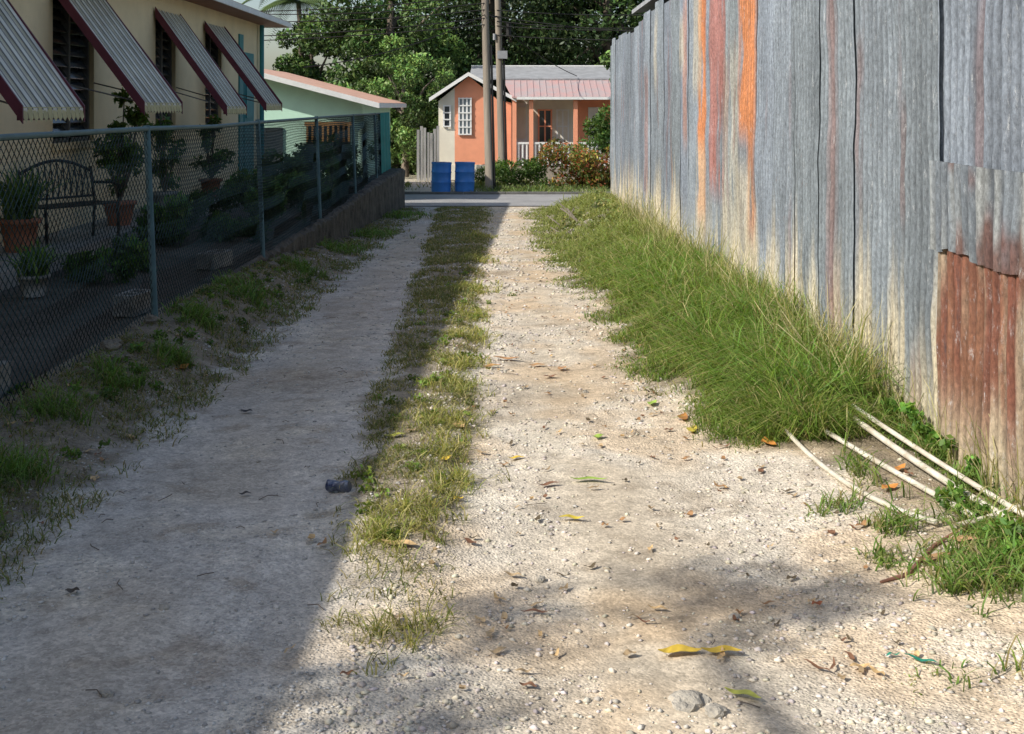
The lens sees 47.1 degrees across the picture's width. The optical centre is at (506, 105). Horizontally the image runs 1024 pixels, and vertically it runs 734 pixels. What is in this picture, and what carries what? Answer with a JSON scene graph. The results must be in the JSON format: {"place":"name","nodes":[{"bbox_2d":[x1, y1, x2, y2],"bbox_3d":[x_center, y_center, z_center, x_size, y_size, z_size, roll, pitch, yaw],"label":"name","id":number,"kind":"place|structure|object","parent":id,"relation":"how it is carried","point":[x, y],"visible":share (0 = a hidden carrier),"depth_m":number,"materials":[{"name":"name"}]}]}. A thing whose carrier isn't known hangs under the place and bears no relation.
{"place":"outdoors","nodes":[
{"label":"outdoors","id":0,"kind":"place"},
{"bbox_2d":[0,207,439,603],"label":"edge grass","id":1,"kind":"structure","parent":0,"point":[216,376],"depth_m":7.41,"materials":[{"name":"green plant"}]},
{"bbox_2d":[233,0,642,105],"label":"sky","id":2,"kind":"structure","parent":0,"point":[271,51],"materials":[{"name":"white"}]},
{"bbox_2d":[405,194,609,205],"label":"street","id":3,"kind":"structure","parent":0,"point":[479,199],"depth_m":30.34,"materials":[{"name":"asphalt"}]},
{"bbox_2d":[0,113,1023,733],"bbox_3d":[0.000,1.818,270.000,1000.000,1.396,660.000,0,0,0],"label":"ground","id":4,"kind":"structure","parent":0,"point":[112,653],"depth_m":4.60,"materials":[{"name":"gravel"}]},
{"bbox_2d":[0,360,10,397],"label":"concrete block","id":5,"kind":"structure","parent":4,"relation":"on","point":[6,377],"depth_m":6.68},
{"bbox_2d":[15,410,29,417],"bbox_3d":[-2.560,1.633,6.225,0.084,0.051,0.084,0,0,-21],"label":"rubble stone","id":6,"kind":"object","parent":4,"relation":"on","point":[19,412],"visible":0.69,"depth_m":6.19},
{"bbox_2d":[2,239,77,297],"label":"potted plant","id":7,"kind":"object","parent":4,"relation":"on","point":[31,272],"visible":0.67,"depth_m":10.13,"materials":[{"name":"green plant"}]},
{"bbox_2d":[65,587,79,592],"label":"fallen leaf","id":8,"kind":"object","parent":4,"relation":"on","point":[69,590],"visible":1,"depth_m":4.21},
{"bbox_2d":[77,366,94,375],"bbox_3d":[-2.566,1.626,7.178,0.109,0.072,0.117,0,0,5],"label":"rubble stone","id":9,"kind":"object","parent":4,"relation":"on","point":[84,369],"visible":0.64,"depth_m":7.14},
{"bbox_2d":[99,688,113,697],"bbox_3d":[-1.180,1.735,3.466,0.047,0.028,0.038,0,0,-1],"label":"rock","id":10,"kind":"object","parent":4,"relation":"on","point":[107,693],"visible":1,"depth_m":3.46,"materials":[{"name":"stone"}]},
{"bbox_2d":[61,234,157,282],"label":"shrub","id":11,"kind":"object","parent":4,"relation":"on","point":[124,258],"visible":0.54,"depth_m":11.17,"materials":[{"name":"green plant"}]},
{"bbox_2d":[99,339,121,350],"bbox_3d":[-2.644,1.610,7.857,0.138,0.087,0.154,0,0,30],"label":"rubble stone","id":12,"kind":"object","parent":4,"relation":"on","point":[108,344],"visible":0.81,"depth_m":7.82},
{"bbox_2d":[107,351,123,358],"bbox_3d":[-2.542,1.636,7.641,0.123,0.074,0.128,0,0,-26],"label":"rubble stone","id":13,"kind":"object","parent":4,"relation":"on","point":[113,355],"visible":0.49,"depth_m":7.61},
{"bbox_2d":[0,186,237,290],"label":"terrace","id":14,"kind":"structure","parent":4,"relation":"on","point":[5,280],"depth_m":13.08,"materials":[{"name":"concrete"}]},
{"bbox_2d":[0,161,88,252],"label":"potted plant","id":15,"kind":"object","parent":14,"relation":"on","point":[11,223],"visible":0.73,"depth_m":12.10,"materials":[{"name":"green plant"}]},
{"bbox_2d":[18,159,120,246],"bbox_3d":[-4.867,1.056,13.110,0.506,0.911,1.015,0,0,30],"label":"garden bench","id":16,"kind":"object","parent":14,"relation":"on","point":[59,204],"visible":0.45,"depth_m":13.29,"materials":[{"name":"black metal"}]},
{"bbox_2d":[92,85,151,225],"bbox_3d":[-4.834,0.610,14.875,0.790,1.799,0.754,0,0,-30],"label":"potted plant","id":17,"kind":"object","parent":14,"relation":"on","point":[135,118],"visible":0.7,"depth_m":14.84,"materials":[{"name":"green plant"}]},
{"bbox_2d":[143,113,185,205],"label":"potted plant","id":18,"kind":"object","parent":14,"relation":"on","point":[164,123],"visible":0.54,"depth_m":16.42,"materials":[{"name":"green plant"}]},
{"bbox_2d":[189,114,235,196],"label":"potted plant","id":19,"kind":"object","parent":14,"relation":"on","point":[216,119],"visible":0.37,"depth_m":19.44,"materials":[{"name":"green plant"}]},
{"bbox_2d":[123,353,133,359],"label":"rubble stone","id":20,"kind":"object","parent":4,"relation":"on","point":[130,356],"visible":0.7,"depth_m":7.68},
{"bbox_2d":[0,0,259,246],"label":"walls","id":21,"kind":"structure","parent":4,"relation":"on","point":[137,17],"depth_m":16.81,"materials":[{"name":"paint"}]},
{"bbox_2d":[0,0,84,123],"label":"awning","id":22,"kind":"object","parent":21,"relation":"attached to","point":[35,84],"visible":1,"depth_m":11.32,"materials":[{"name":"metal"}]},
{"bbox_2d":[59,0,182,114],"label":"awning","id":23,"kind":"object","parent":21,"relation":"attached to","point":[116,45],"visible":0.97,"depth_m":14.51,"materials":[{"name":"metal"}]},
{"bbox_2d":[51,0,224,149],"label":"windows","id":24,"kind":"structure","parent":21,"relation":"attached to","point":[70,50],"depth_m":15.19,"materials":[{"name":"brown glass"}]},
{"bbox_2d":[155,7,246,115],"bbox_3d":[-4.836,-0.680,18.675,1.132,1.680,1.398,0,0,0],"label":"awning","id":25,"kind":"object","parent":21,"relation":"attached to","point":[202,63],"visible":0.98,"depth_m":18.49,"materials":[{"name":"metal"}]},
{"bbox_2d":[185,0,291,27],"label":"eaves","id":26,"kind":"object","parent":21,"relation":"attached to","point":[237,10],"visible":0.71,"depth_m":22.52,"materials":[{"name":"white paint"}]},
{"bbox_2d":[204,20,281,111],"bbox_3d":[-4.836,-0.705,21.675,1.132,1.630,1.498,0,0,0],"label":"awning","id":27,"kind":"object","parent":21,"relation":"attached to","point":[247,71],"visible":0.94,"depth_m":21.43,"materials":[{"name":"metal"}]},
{"bbox_2d":[238,25,263,175],"bbox_3d":[-5.367,0.000,24.651,0.107,3.500,1.902,0,0,3],"label":"door","id":28,"kind":"structure","parent":21,"relation":"attached to","point":[243,88],"depth_m":24.46,"materials":[{"name":"teal paint"}]},
{"bbox_2d":[113,289,150,316],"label":"concrete block","id":29,"kind":"structure","parent":4,"relation":"on","point":[137,309],"depth_m":9.25,"materials":[{"name":"concrete"}]},
{"bbox_2d":[143,315,159,323],"bbox_3d":[-2.651,1.612,8.798,0.126,0.095,0.155,0,0,-3],"label":"rubble stone","id":30,"kind":"object","parent":4,"relation":"on","point":[148,319],"visible":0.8,"depth_m":8.76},
{"bbox_2d":[158,603,168,610],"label":"rock","id":31,"kind":"object","parent":4,"relation":"on","point":[164,606],"visible":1,"depth_m":4.08,"materials":[{"name":"stone"}]},
{"bbox_2d":[0,253,327,482],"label":"weed plant","id":32,"kind":"object","parent":4,"relation":"on","point":[140,369],"visible":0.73,"depth_m":8.33,"materials":[{"name":"green plant"}]},
{"bbox_2d":[8,168,404,394],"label":"retaining wall","id":33,"kind":"structure","parent":4,"relation":"on","point":[383,193],"depth_m":19.23,"materials":[{"name":"concrete"}]},
{"bbox_2d":[0,112,390,409],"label":"chain link fence","id":34,"kind":"object","parent":33,"relation":"on","point":[382,161],"visible":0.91,"depth_m":9.55,"materials":[{"name":"grey metal"}]},
{"bbox_2d":[132,189,287,246],"bbox_3d":[-3.601,1.396,14.444,1.496,0.822,1.853,0,0,10],"label":"shrub","id":35,"kind":"object","parent":4,"relation":"on","point":[256,218],"visible":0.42,"depth_m":14.26,"materials":[{"name":"green plant"}]},
{"bbox_2d":[196,249,232,269],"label":"concrete block","id":36,"kind":"structure","parent":4,"relation":"on","point":[214,260],"depth_m":11.94,"materials":[{"name":"concrete"}]},
{"bbox_2d":[185,168,315,227],"bbox_3d":[-3.705,1.298,16.539,1.850,0.886,2.295,0,0,0],"label":"shrub","id":37,"kind":"object","parent":4,"relation":"on","point":[292,180],"visible":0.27,"depth_m":16.47,"materials":[{"name":"green plant"}]},
{"bbox_2d":[242,0,341,57],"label":"palm tree","id":38,"kind":"object","parent":4,"relation":"on","point":[282,3],"visible":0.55,"depth_m":51.89,"materials":[{"name":"green plant"}]},
{"bbox_2d":[255,154,343,208],"bbox_3d":[-3.462,1.243,19.159,1.365,1.017,2.250,0,0,0],"label":"shrub","id":39,"kind":"object","parent":4,"relation":"on","point":[297,168],"visible":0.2,"depth_m":19.00,"materials":[{"name":"green plant"}]},
{"bbox_2d":[272,22,340,83],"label":"broadleaf tree","id":40,"kind":"object","parent":4,"relation":"on","point":[295,64],"visible":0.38,"depth_m":50.80,"materials":[{"name":"green plant"}]},
{"bbox_2d":[261,139,357,196],"bbox_3d":[-3.672,1.195,21.434,2.178,1.219,2.098,0,0,37],"label":"shrub","id":41,"kind":"object","parent":4,"relation":"on","point":[293,153],"visible":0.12,"depth_m":21.50,"materials":[{"name":"green plant"}]},
{"bbox_2d":[264,78,389,176],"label":"walls","id":42,"kind":"structure","parent":4,"relation":"on","point":[297,102],"depth_m":29.50,"materials":[{"name":"paint"}]},
{"bbox_2d":[264,122,350,173],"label":"openings","id":43,"kind":"object","parent":42,"relation":"attached to","point":[274,135],"visible":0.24,"depth_m":29.44,"materials":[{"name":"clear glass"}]},
{"bbox_2d":[264,69,405,103],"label":"roof","id":44,"kind":"structure","parent":42,"relation":"on","point":[331,87],"depth_m":32.49,"materials":[{"name":"metal"}]},
{"bbox_2d":[264,73,406,107],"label":"fascia","id":45,"kind":"structure","parent":44,"relation":"attached to","point":[331,93],"depth_m":28.97,"materials":[{"name":"white paint"}]},
{"bbox_2d":[299,134,374,185],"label":"shrub","id":46,"kind":"object","parent":4,"relation":"on","point":[347,155],"visible":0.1,"depth_m":24.66,"materials":[{"name":"green plant"}]},
{"bbox_2d":[325,479,351,492],"bbox_3d":[-0.770,1.749,5.400,0.115,0.059,0.045,-4,-2,21],"label":"drink can","id":47,"kind":"object","parent":4,"relation":"on","point":[345,485],"visible":1,"depth_m":5.39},
{"bbox_2d":[290,0,482,167],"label":"mango tree","id":48,"kind":"object","parent":4,"relation":"on","point":[354,47],"visible":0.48,"depth_m":44.83,"materials":[{"name":"green plant"}]},
{"bbox_2d":[329,80,451,175],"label":"hedge","id":49,"kind":"object","parent":4,"relation":"on","point":[396,161],"visible":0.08,"depth_m":42.69,"materials":[{"name":"green plant"}]},
{"bbox_2d":[382,539,417,544],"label":"fallen leaf","id":50,"kind":"object","parent":4,"relation":"on","point":[410,542],"visible":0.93,"depth_m":4.64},
{"bbox_2d":[310,206,494,641],"bbox_3d":[-0.868,2.013,15.440,1.575,0.680,23.289,0,0,0],"label":"grass strip","id":51,"kind":"object","parent":4,"relation":"on","point":[436,259],"depth_m":7.71,"materials":[{"name":"green plant"}]},
{"bbox_2d":[356,33,457,176],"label":"broadleaf tree","id":52,"kind":"object","parent":4,"relation":"on","point":[410,120],"visible":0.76,"depth_m":40.98,"materials":[{"name":"green plant"}]},
{"bbox_2d":[316,229,509,676],"bbox_3d":[-0.406,1.901,11.558,0.856,0.522,16.051,0,0,0],"label":"grass tuft","id":53,"kind":"object","parent":4,"relation":"on","point":[456,474],"visible":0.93,"depth_m":5.35,"materials":[{"name":"green plant"}]},
{"bbox_2d":[417,126,438,180],"bbox_3d":[-2.605,1.588,39.230,0.750,1.825,0.060,0,0,0],"label":"board fence","id":54,"kind":"object","parent":4,"relation":"on","point":[421,154],"visible":0.87,"depth_m":39.20,"materials":[{"name":"wood"}]},
{"bbox_2d":[350,271,516,539],"bbox_3d":[-0.361,1.847,9.304,0.947,0.327,9.277,0,0,0],"label":"weed plant","id":55,"kind":"object","parent":4,"relation":"on","point":[369,480],"visible":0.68,"depth_m":6.88,"materials":[{"name":"green plant"}]},
{"bbox_2d":[431,162,451,191],"bbox_3d":[-1.891,2.081,34.301,0.600,0.870,0.600,1,0,0],"label":"plastic barrel","id":56,"kind":"object","parent":4,"relation":"on","point":[441,172],"visible":0.96,"depth_m":34.06,"materials":[{"name":"plastic"}]},
{"bbox_2d":[454,162,474,191],"bbox_3d":[-1.211,2.081,34.409,0.600,0.870,0.600,1,-1,0],"label":"plastic barrel","id":57,"kind":"object","parent":4,"relation":"on","point":[464,181],"visible":0.97,"depth_m":34.16,"materials":[{"name":"plastic"}]},
{"bbox_2d":[319,0,645,132],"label":"distant trees","id":58,"kind":"object","parent":4,"relation":"on","point":[346,68],"depth_m":57.52,"materials":[{"name":"green plant"}]},
{"bbox_2d":[481,0,495,188],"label":"utility pole","id":59,"kind":"object","parent":4,"relation":"on","point":[489,135],"visible":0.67,"depth_m":35.51,"materials":[{"name":"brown wood"}]},
{"bbox_2d":[262,0,643,75],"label":"overhead wires","id":60,"kind":"object","parent":59,"relation":"attached to","point":[603,29],"visible":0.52,"depth_m":35.20,"materials":[{"name":"rubber"}]},
{"bbox_2d":[493,0,510,181],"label":"utility pole","id":61,"kind":"object","parent":4,"relation":"on","point":[501,53],"visible":0.84,"depth_m":37.51,"materials":[{"name":"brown wood"}]},
{"bbox_2d":[0,248,1007,688],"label":"leaf litter","id":62,"kind":"object","parent":4,"relation":"on","point":[626,652],"visible":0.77,"depth_m":4.77,"materials":[{"name":"plant"}]},
{"bbox_2d":[493,356,516,358],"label":"fallen leaf","id":63,"kind":"object","parent":4,"relation":"on","point":[505,357],"visible":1,"depth_m":8.63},
{"bbox_2d":[404,179,610,193],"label":"roadside grass","id":64,"kind":"structure","parent":4,"relation":"on","point":[522,186],"depth_m":35.27,"materials":[{"name":"green plant"}]},
{"bbox_2d":[405,191,610,193],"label":"kerb","id":65,"kind":"structure","parent":4,"relation":"on","point":[412,192],"depth_m":33.00,"materials":[{"name":"concrete"}]},
{"bbox_2d":[418,0,600,102],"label":"mango tree","id":66,"kind":"object","parent":4,"relation":"on","point":[471,39],"visible":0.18,"depth_m":48.00,"materials":[{"name":"green plant"}]},
{"bbox_2d":[474,156,549,186],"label":"shrub","id":67,"kind":"object","parent":4,"relation":"on","point":[503,173],"visible":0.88,"depth_m":36.70,"materials":[{"name":"green plant"}]},
{"bbox_2d":[85,203,959,707],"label":"twigs","id":68,"kind":"object","parent":4,"relation":"on","point":[569,213],"visible":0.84,"depth_m":4.67,"materials":[{"name":"wood"}]},
{"bbox_2d":[451,100,608,179],"bbox_3d":[1.450,1.150,40.595,7.500,2.800,1.990,0,0,0],"label":"porch","id":69,"kind":"object","parent":4,"relation":"on","point":[575,130],"visible":0.27,"depth_m":39.75,"materials":[{"name":"white paint"}]},
{"bbox_2d":[521,608,548,612],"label":"fallen leaf","id":70,"kind":"object","parent":4,"relation":"on","point":[534,609],"visible":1,"depth_m":4.06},
{"bbox_2d":[535,575,546,582],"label":"rock","id":71,"kind":"object","parent":4,"relation":"on","point":[540,579],"visible":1,"depth_m":4.34,"materials":[{"name":"stone"}]},
{"bbox_2d":[537,481,555,485],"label":"fallen leaf","id":72,"kind":"object","parent":4,"relation":"on","point":[547,483],"visible":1,"depth_m":5.52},
{"bbox_2d":[559,514,583,518],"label":"fallen leaf","id":73,"kind":"object","parent":4,"relation":"on","point":[572,516],"visible":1,"depth_m":5.04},
{"bbox_2d":[536,136,610,187],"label":"croton bush","id":74,"kind":"object","parent":4,"relation":"on","point":[588,167],"visible":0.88,"depth_m":35.98,"materials":[{"name":"green plant"}]},
{"bbox_2d":[507,0,644,64],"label":"mango tree","id":75,"kind":"object","parent":4,"relation":"on","point":[603,8],"visible":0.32,"depth_m":46.55,"materials":[{"name":"green plant"}]},
{"bbox_2d":[571,476,604,479],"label":"fallen leaf","id":76,"kind":"object","parent":4,"relation":"on","point":[588,477],"visible":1,"depth_m":5.59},
{"bbox_2d":[574,104,610,155],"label":"shrub","id":77,"kind":"object","parent":4,"relation":"on","point":[598,126],"visible":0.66,"depth_m":37.94,"materials":[{"name":"green plant"}]},
{"bbox_2d":[559,190,633,232],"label":"weed plant","id":78,"kind":"object","parent":4,"relation":"on","point":[597,203],"visible":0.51,"depth_m":20.12,"materials":[{"name":"green plant"}]},
{"bbox_2d":[599,50,610,80],"bbox_3d":[3.236,0.273,25.845,1.798,3.971,2.463,0,0,39],"label":"broadleaf tree","id":79,"kind":"object","parent":4,"relation":"on","point":[602,58],"visible":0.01,"depth_m":25.34,"materials":[{"name":"green plant"}]},
{"bbox_2d":[632,0,669,13],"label":"shed","id":80,"kind":"structure","parent":4,"relation":"on","point":[645,5],"depth_m":20.50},
{"bbox_2d":[658,644,701,652],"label":"fallen leaf","id":81,"kind":"object","parent":4,"relation":"on","point":[676,648],"visible":1,"depth_m":3.74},
{"bbox_2d":[677,413,687,419],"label":"fallen leaf","id":82,"kind":"object","parent":4,"relation":"on","point":[683,415],"visible":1,"depth_m":6.76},
{"bbox_2d":[667,690,710,712],"bbox_3d":[0.526,1.739,3.413,0.131,0.063,0.127,0,0,31],"label":"rock","id":83,"kind":"object","parent":4,"relation":"on","point":[689,701],"visible":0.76,"depth_m":3.40,"materials":[{"name":"stone"}]},
{"bbox_2d":[686,425,696,431],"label":"fallen leaf","id":84,"kind":"object","parent":4,"relation":"on","point":[690,428],"visible":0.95,"depth_m":6.52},
{"bbox_2d":[704,703,726,718],"bbox_3d":[0.599,1.730,3.359,0.066,0.034,0.070,0,0,-19],"label":"rock","id":85,"kind":"object","parent":4,"relation":"on","point":[715,710],"visible":1,"depth_m":3.34,"materials":[{"name":"stone"}]},
{"bbox_2d":[514,186,918,452],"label":"verge grass","id":86,"kind":"structure","parent":4,"relation":"on","point":[753,420],"depth_m":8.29,"materials":[{"name":"green plant"}]},
{"bbox_2d":[701,645,741,652],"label":"fallen leaf","id":87,"kind":"object","parent":4,"relation":"on","point":[718,649],"visible":1,"depth_m":3.73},
{"bbox_2d":[728,613,740,620],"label":"rock","id":88,"kind":"object","parent":4,"relation":"on","point":[730,616],"visible":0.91,"depth_m":4.01,"materials":[{"name":"stone"}]},
{"bbox_2d":[724,687,760,697],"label":"fallen leaf","id":89,"kind":"object","parent":4,"relation":"on","point":[747,692],"visible":1,"depth_m":3.44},
{"bbox_2d":[606,181,900,399],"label":"tall grass","id":90,"kind":"structure","parent":4,"relation":"on","point":[654,222],"depth_m":7.82,"materials":[{"name":"green plant"}]},
{"bbox_2d":[761,437,776,444],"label":"fallen leaf","id":91,"kind":"object","parent":4,"relation":"on","point":[770,442],"visible":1,"depth_m":6.04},
{"bbox_2d":[610,0,1023,506],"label":"corrugated metal fence","id":92,"kind":"object","parent":4,"relation":"on","point":[866,152],"visible":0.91,"depth_m":6.96,"materials":[{"name":"grey metal"}]},
{"bbox_2d":[805,659,829,670],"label":"fallen leaf","id":93,"kind":"object","parent":4,"relation":"on","point":[815,665],"visible":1,"depth_m":3.61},
{"bbox_2d":[785,430,938,524],"bbox_3d":[1.550,1.686,5.451,0.115,0.050,1.510,0,0,-10],"label":"pvc pipe","id":94,"kind":"object","parent":4,"relation":"on","point":[823,466],"visible":0.77,"depth_m":5.27,"materials":[{"name":"plastic"}]},
{"bbox_2d":[881,483,897,488],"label":"fallen leaf","id":95,"kind":"object","parent":4,"relation":"on","point":[893,485],"visible":0.91,"depth_m":5.22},
{"bbox_2d":[894,463,904,469],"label":"fallen leaf","id":96,"kind":"object","parent":4,"relation":"on","point":[899,467],"visible":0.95,"depth_m":5.52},
{"bbox_2d":[824,428,976,517],"bbox_3d":[1.741,1.663,5.535,0.026,0.056,1.654,0,0,-10],"label":"pvc pipe","id":97,"kind":"object","parent":4,"relation":"on","point":[903,476],"visible":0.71,"depth_m":5.36,"materials":[{"name":"plastic"}]},
{"bbox_2d":[787,396,1023,706],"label":"weed clump","id":98,"kind":"object","parent":4,"relation":"on","point":[984,566],"visible":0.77,"depth_m":4.48,"materials":[{"name":"green plant"}]},
{"bbox_2d":[904,653,937,662],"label":"fallen leaf","id":99,"kind":"object","parent":4,"relation":"on","point":[916,658],"visible":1,"depth_m":3.62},
{"bbox_2d":[850,415,1016,520],"bbox_3d":[1.900,1.639,5.449,0.040,0.044,1.709,0,0,-6],"label":"pvc pipe","id":100,"kind":"object","parent":4,"relation":"on","point":[905,454],"visible":0.69,"depth_m":5.45,"materials":[{"name":"plastic"}]},
{"bbox_2d":[852,403,1023,516],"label":"pvc pipe","id":101,"kind":"object","parent":4,"relation":"on","point":[953,471],"visible":0.84,"depth_m":5.33,"materials":[{"name":"plastic"}]},
{"bbox_2d":[914,552,962,559],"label":"fallen leaf","id":102,"kind":"object","parent":4,"relation":"on","point":[935,555],"visible":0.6,"depth_m":4.43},
{"bbox_2d":[880,397,999,489],"bbox_3d":[2.043,1.618,5.636,0.134,0.201,1.295,0,0,0],"label":"weed plant","id":103,"kind":"object","parent":4,"relation":"on","point":[909,411],"visible":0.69,"depth_m":5.79,"materials":[{"name":"green plant"}]},
{"bbox_2d":[859,349,1023,515],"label":"tall grass","id":104,"kind":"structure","parent":4,"relation":"on","point":[982,476],"depth_m":5.13,"materials":[{"name":"green plant"}]},
{"bbox_2d":[950,535,981,540],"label":"fallen leaf","id":105,"kind":"object","parent":4,"relation":"on","point":[961,537],"visible":0.47,"depth_m":4.57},
{"bbox_2d":[934,480,1023,565],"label":"weed plant","id":106,"kind":"object","parent":4,"relation":"on","point":[960,489],"visible":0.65,"depth_m":4.57,"materials":[{"name":"green plant"}]},
{"bbox_2d":[953,504,1020,528],"bbox_3d":[1.931,1.645,4.705,0.320,0.067,0.033,0,0,-18],"label":"pvc pipe","id":107,"kind":"object","parent":4,"relation":"on","point":[973,521],"visible":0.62,"depth_m":4.68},
{"bbox_2d":[439,76,609,164],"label":"walls","id":108,"kind":"structure","parent":0,"point":[454,146],"depth_m":40.00,"materials":[{"name":"paint"}]},
{"bbox_2d":[443,98,598,160],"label":"windows and doors","id":109,"kind":"structure","parent":108,"relation":"attached to","point":[544,121],"depth_m":41.54,"materials":[{"name":"white paint"}]},
{"bbox_2d":[432,67,610,99],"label":"roof","id":110,"kind":"structure","parent":108,"relation":"on","point":[550,82],"depth_m":41.32,"materials":[{"name":"metal"}]},
{"bbox_2d":[429,65,610,100],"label":"fascia","id":111,"kind":"structure","parent":110,"relation":"attached to","point":[507,94],"depth_m":39.66,"materials":[{"name":"white paint"}]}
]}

